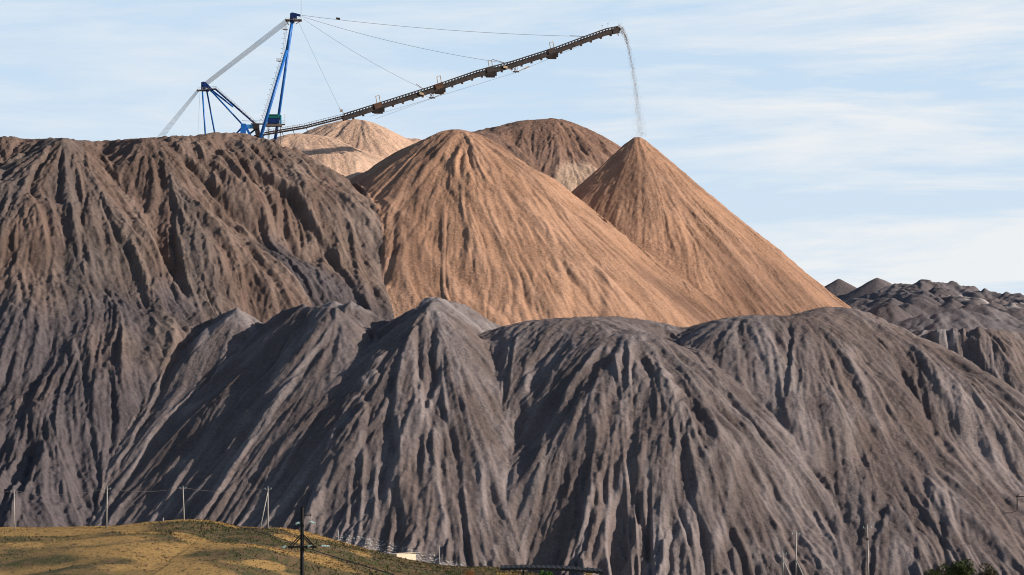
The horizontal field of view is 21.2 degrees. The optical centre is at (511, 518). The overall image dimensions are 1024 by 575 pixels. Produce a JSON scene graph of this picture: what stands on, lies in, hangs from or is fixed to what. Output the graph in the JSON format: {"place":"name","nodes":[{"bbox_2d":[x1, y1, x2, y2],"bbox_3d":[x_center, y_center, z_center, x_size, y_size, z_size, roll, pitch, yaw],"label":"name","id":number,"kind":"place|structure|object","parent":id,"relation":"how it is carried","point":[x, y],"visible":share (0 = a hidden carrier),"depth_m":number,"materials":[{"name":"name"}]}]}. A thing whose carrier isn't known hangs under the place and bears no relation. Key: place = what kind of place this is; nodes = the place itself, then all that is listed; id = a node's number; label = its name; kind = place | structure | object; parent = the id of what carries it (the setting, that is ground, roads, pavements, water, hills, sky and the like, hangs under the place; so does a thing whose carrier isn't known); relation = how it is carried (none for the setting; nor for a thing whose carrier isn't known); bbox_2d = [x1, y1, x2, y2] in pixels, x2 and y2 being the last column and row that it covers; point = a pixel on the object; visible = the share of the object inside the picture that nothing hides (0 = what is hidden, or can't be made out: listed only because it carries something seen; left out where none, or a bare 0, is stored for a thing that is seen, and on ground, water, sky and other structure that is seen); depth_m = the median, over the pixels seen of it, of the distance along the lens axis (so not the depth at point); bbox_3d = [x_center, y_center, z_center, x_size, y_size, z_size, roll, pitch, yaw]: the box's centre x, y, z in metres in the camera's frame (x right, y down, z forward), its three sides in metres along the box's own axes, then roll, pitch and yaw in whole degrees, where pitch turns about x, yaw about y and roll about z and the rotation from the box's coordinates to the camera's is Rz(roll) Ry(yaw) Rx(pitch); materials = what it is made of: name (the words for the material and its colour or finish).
{"place":"outdoors","nodes":[
{"label":"outdoors","id":0,"kind":"place"},
{"bbox_2d":[0,519,539,574],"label":"grassy hill","id":1,"kind":"structure","parent":0,"point":[178,566],"depth_m":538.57,"materials":[{"name":"green plant"}]},
{"bbox_2d":[11,491,16,528],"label":"utility pole","id":2,"kind":"object","parent":1,"relation":"on","point":[14,507],"visible":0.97,"depth_m":629.89,"materials":[{"name":"concrete"}]},
{"bbox_2d":[104,488,110,527],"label":"utility pole","id":3,"kind":"object","parent":1,"relation":"on","point":[106,506],"visible":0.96,"depth_m":629.90,"materials":[{"name":"concrete"}]},
{"bbox_2d":[180,488,185,520],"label":"utility pole","id":4,"kind":"object","parent":1,"relation":"on","point":[183,504],"visible":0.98,"depth_m":629.90,"materials":[{"name":"concrete"}]},
{"bbox_2d":[259,488,268,528],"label":"utility pole","id":5,"kind":"object","parent":1,"relation":"on","point":[267,511],"visible":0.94,"depth_m":629.89,"materials":[{"name":"concrete"}]},
{"bbox_2d":[0,487,266,494],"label":"power line","id":6,"kind":"object","parent":5,"relation":"attached to","point":[139,491],"visible":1,"depth_m":629.98,"materials":[{"name":"metal"}]},
{"bbox_2d":[270,119,420,178],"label":"sandy spoil heap","id":7,"kind":"object","parent":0,"point":[350,149],"visible":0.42,"depth_m":1279.48,"materials":[{"name":"sand"}]},
{"bbox_2d":[0,0,1023,294],"label":"sky","id":8,"kind":"structure","parent":0,"point":[865,141],"materials":[{"name":"blue"}]},
{"bbox_2d":[349,129,727,326],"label":"orange spoil heap","id":9,"kind":"object","parent":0,"point":[490,230],"visible":0.66,"depth_m":1124.65,"materials":[{"name":"brown sand"}]},
{"bbox_2d":[571,137,850,316],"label":"orange spoil heap","id":10,"kind":"object","parent":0,"point":[658,205],"visible":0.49,"depth_m":1202.90,"materials":[{"name":"brown sand"}]},
{"bbox_3d":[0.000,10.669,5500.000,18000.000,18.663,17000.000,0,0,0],"label":"ground","id":11,"kind":"structure","parent":0,"visible":0},
{"bbox_2d":[88,307,263,524],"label":"grey spoil heap","id":12,"kind":"object","parent":11,"relation":"on","point":[207,354],"visible":0.94,"depth_m":978.37,"materials":[{"name":"stone"}]},
{"bbox_2d":[0,132,394,527],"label":"brown spoil heap","id":13,"kind":"object","parent":11,"relation":"on","point":[130,269],"visible":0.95,"depth_m":1055.91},
{"bbox_2d":[158,12,619,143],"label":"overburden spreader","id":14,"kind":"object","parent":13,"relation":"on","point":[273,120],"visible":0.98,"depth_m":1222.11,"materials":[{"name":"blue paint"}]},
{"bbox_2d":[618,23,647,137],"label":"falling salt lumps","id":15,"kind":"object","parent":14,"relation":"attached to","point":[626,39],"visible":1,"depth_m":1250.88,"materials":[{"name":"grey"}]},
{"bbox_2d":[88,304,375,526],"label":"grey spoil heap","id":16,"kind":"object","parent":11,"relation":"on","point":[239,421],"visible":0.81,"depth_m":938.40,"materials":[{"name":"stone"}]},
{"bbox_2d":[282,506,329,574],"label":"utility pole","id":17,"kind":"object","parent":11,"relation":"on","point":[301,538],"visible":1,"depth_m":239.85,"materials":[{"name":"brown wood"}]},
{"bbox_2d":[24,524,291,548],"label":"power line","id":18,"kind":"object","parent":17,"relation":"attached to","point":[152,540],"visible":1,"depth_m":255.69,"materials":[{"name":"metal"}]},
{"bbox_2d":[227,523,393,574],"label":"cable","id":19,"kind":"object","parent":17,"relation":"attached to","point":[321,552],"visible":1,"depth_m":303.44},
{"bbox_2d":[244,297,532,571],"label":"grey spoil heap","id":20,"kind":"object","parent":11,"relation":"on","point":[406,436],"visible":0.84,"depth_m":898.51,"materials":[{"name":"stone"}]},
{"bbox_2d":[321,300,388,330],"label":"grey spoil heap","id":21,"kind":"object","parent":20,"relation":"on","point":[366,318],"visible":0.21,"depth_m":1033.98,"materials":[{"name":"stone"}]},
{"bbox_2d":[336,534,464,566],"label":"rubble","id":22,"kind":"object","parent":20,"relation":"on","point":[370,543],"visible":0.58,"depth_m":856.79,"materials":[{"name":"grey stone"}]},
{"bbox_2d":[390,552,415,559],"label":"shed","id":23,"kind":"structure","parent":11,"relation":"on","point":[408,556],"depth_m":704.07,"materials":[{"name":"beige paint"}]},
{"bbox_2d":[437,570,460,574],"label":"bush","id":24,"kind":"object","parent":11,"relation":"on","point":[449,573],"visible":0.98,"depth_m":409.74,"materials":[{"name":"green plant"}]},
{"bbox_2d":[465,570,474,574],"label":"bush","id":25,"kind":"object","parent":11,"relation":"on","point":[469,573],"visible":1,"depth_m":419.74,"materials":[{"name":"orange plant"}]},
{"bbox_2d":[539,570,552,574],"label":"bush","id":26,"kind":"object","parent":11,"relation":"on","point":[547,572],"visible":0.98,"depth_m":199.97,"materials":[{"name":"green plant"}]},
{"bbox_2d":[500,564,603,574],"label":"canopy","id":27,"kind":"object","parent":11,"relation":"on","point":[522,567],"visible":1,"depth_m":148.94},
{"bbox_2d":[480,316,833,574],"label":"grey spoil heap","id":28,"kind":"object","parent":11,"relation":"on","point":[644,447],"visible":1,"depth_m":888.21,"materials":[{"name":"stone"}]},
{"bbox_2d":[779,551,789,574],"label":"utility pole","id":29,"kind":"object","parent":11,"relation":"on","point":[783,562],"visible":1,"depth_m":519.91,"materials":[{"name":"concrete"}]},
{"bbox_2d":[792,533,802,574],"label":"utility pole","id":30,"kind":"object","parent":11,"relation":"on","point":[796,562],"visible":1,"depth_m":519.92,"materials":[{"name":"concrete"}]},
{"bbox_2d":[678,306,1023,574],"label":"grey spoil heap","id":31,"kind":"object","parent":11,"relation":"on","point":[912,444],"visible":0.98,"depth_m":928.35,"materials":[{"name":"stone"}]},
{"bbox_2d":[863,525,871,574],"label":"utility pole","id":32,"kind":"object","parent":11,"relation":"on","point":[867,552],"visible":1,"depth_m":499.90,"materials":[{"name":"concrete"}]},
{"bbox_2d":[924,569,939,574],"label":"bush","id":33,"kind":"object","parent":11,"relation":"on","point":[932,572],"visible":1,"depth_m":324.69,"materials":[{"name":"green plant"}]},
{"bbox_2d":[936,559,974,574],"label":"bush","id":34,"kind":"object","parent":11,"relation":"on","point":[961,569],"visible":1,"depth_m":329.22,"materials":[{"name":"green plant"}]},
{"bbox_2d":[912,327,1023,393],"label":"grey spoil heap","id":35,"kind":"object","parent":11,"relation":"on","point":[998,354],"visible":0.21,"depth_m":1105.08,"materials":[{"name":"stone"}]},
{"bbox_2d":[973,563,997,574],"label":"bush","id":36,"kind":"object","parent":11,"relation":"on","point":[990,568],"visible":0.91,"depth_m":335.32,"materials":[{"name":"green plant"}]},
{"bbox_3d":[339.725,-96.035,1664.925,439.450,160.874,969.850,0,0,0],"label":"terrain","id":37,"kind":"structure","parent":0,"visible":0},
{"bbox_2d":[473,118,620,191],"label":"domed spoil heap","id":38,"kind":"object","parent":37,"relation":"on","point":[570,156],"visible":0.13,"depth_m":1313.66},
{"bbox_2d":[824,279,855,297],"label":"spoil heap","id":39,"kind":"object","parent":37,"relation":"on","point":[839,288],"visible":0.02,"depth_m":1738.13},
{"bbox_2d":[846,298,872,306],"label":"spoil heap","id":40,"kind":"object","parent":37,"relation":"on","point":[855,302],"visible":0.06,"depth_m":1514.52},
{"bbox_2d":[839,278,892,301],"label":"spoil heap","id":41,"kind":"object","parent":37,"relation":"on","point":[875,285],"visible":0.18,"depth_m":1707.74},
{"bbox_2d":[867,302,912,321],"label":"spoil heap","id":42,"kind":"object","parent":37,"relation":"on","point":[887,311],"visible":0.14,"depth_m":1380.21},
{"bbox_2d":[898,303,927,316],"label":"spoil heap","id":43,"kind":"object","parent":37,"relation":"on","point":[910,309],"visible":0.09,"depth_m":1434.48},
{"bbox_2d":[844,279,1023,319],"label":"spoil heap","id":44,"kind":"object","parent":37,"relation":"on","point":[928,296],"visible":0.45,"depth_m":1587.01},
{"bbox_2d":[888,308,1023,332],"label":"spoil heap","id":45,"kind":"object","parent":37,"relation":"on","point":[960,318],"visible":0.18,"depth_m":1281.18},
{"bbox_2d":[957,304,1023,327],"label":"spoil heap","id":46,"kind":"object","parent":37,"relation":"on","point":[1002,316],"visible":0.32,"depth_m":1390.09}
]}

